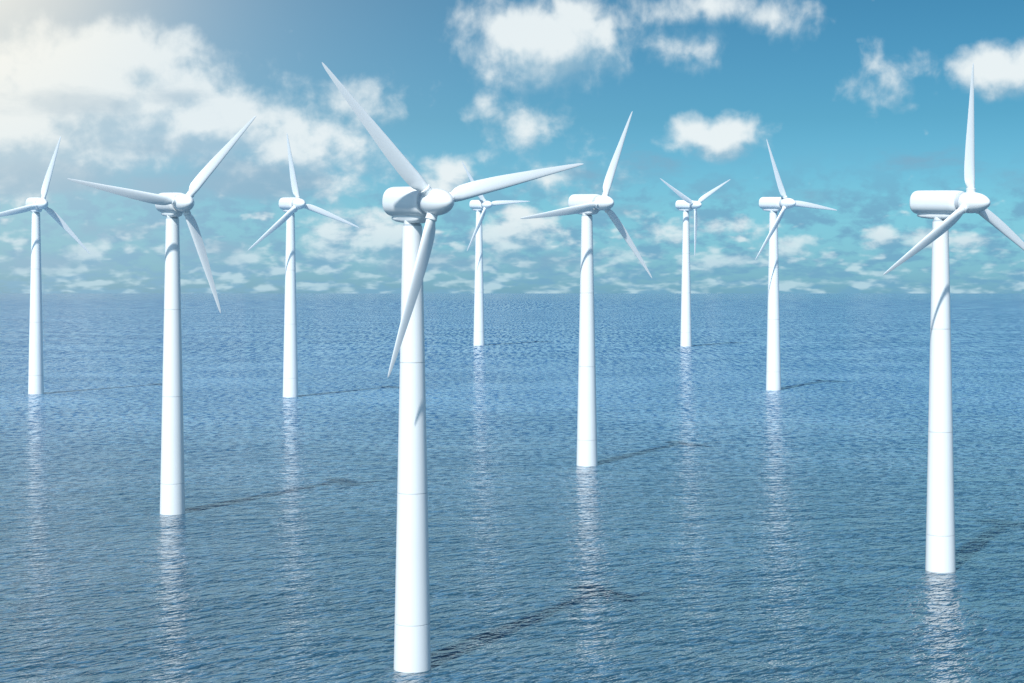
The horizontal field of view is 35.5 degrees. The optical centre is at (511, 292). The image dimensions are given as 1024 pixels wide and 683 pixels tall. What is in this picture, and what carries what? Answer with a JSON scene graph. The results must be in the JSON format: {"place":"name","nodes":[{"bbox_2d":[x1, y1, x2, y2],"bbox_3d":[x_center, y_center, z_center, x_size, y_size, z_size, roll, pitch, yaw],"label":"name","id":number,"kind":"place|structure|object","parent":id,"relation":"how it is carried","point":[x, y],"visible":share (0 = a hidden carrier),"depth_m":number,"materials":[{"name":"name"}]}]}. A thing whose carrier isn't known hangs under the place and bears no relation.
{"place":"outdoors","nodes":[
{"label":"outdoors","id":0,"kind":"place"},
{"bbox_2d":[0,293,1023,682],"bbox_3d":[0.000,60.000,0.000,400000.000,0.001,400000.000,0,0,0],"label":"sea","id":1,"kind":"structure","parent":0,"point":[718,513],"depth_m":476.42,"materials":[{"name":"liquid"}]},
{"bbox_2d":[0,137,89,393],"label":"wind turbine","id":2,"kind":"object","parent":1,"relation":"in","point":[35,205],"visible":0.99,"depth_m":948.26,"materials":[{"name":"white paint"}]},
{"bbox_2d":[68,116,255,514],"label":"wind turbine","id":3,"kind":"object","parent":1,"relation":"in","point":[172,207],"visible":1,"depth_m":433.12,"materials":[{"name":"white paint"}]},
{"bbox_2d":[248,134,358,396],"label":"wind turbine","id":4,"kind":"object","parent":1,"relation":"in","point":[290,206],"visible":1,"depth_m":920.80,"materials":[{"name":"white paint"}]},
{"bbox_2d":[322,62,582,672],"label":"wind turbine","id":5,"kind":"object","parent":1,"relation":"in","point":[416,203],"visible":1,"depth_m":253.54,"materials":[{"name":"white paint"}]},
{"bbox_2d":[462,162,529,345],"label":"wind turbine","id":6,"kind":"object","parent":1,"relation":"in","point":[481,206],"visible":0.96,"depth_m":1827.55,"materials":[{"name":"white paint"}]},
{"bbox_2d":[520,111,651,465],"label":"wind turbine","id":7,"kind":"object","parent":1,"relation":"in","point":[586,206],"visible":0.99,"depth_m":554.55,"materials":[{"name":"white paint"}]},
{"bbox_2d":[660,178,730,346],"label":"wind turbine","id":8,"kind":"object","parent":1,"relation":"in","point":[686,205],"visible":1,"depth_m":1793.30,"materials":[{"name":"white paint"}]},
{"bbox_2d":[755,139,836,389],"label":"wind turbine","id":9,"kind":"object","parent":1,"relation":"in","point":[773,206],"visible":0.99,"depth_m":987.48,"materials":[{"name":"white paint"}]},
{"bbox_2d":[883,63,1023,572],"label":"wind turbine","id":10,"kind":"object","parent":1,"relation":"in","point":[945,210],"visible":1,"depth_m":343.97,"materials":[{"name":"white paint"}]},
{"bbox_2d":[0,0,1023,292],"label":"sky","id":11,"kind":"structure","parent":0,"point":[860,107],"materials":[{"name":"blue"}]}
]}

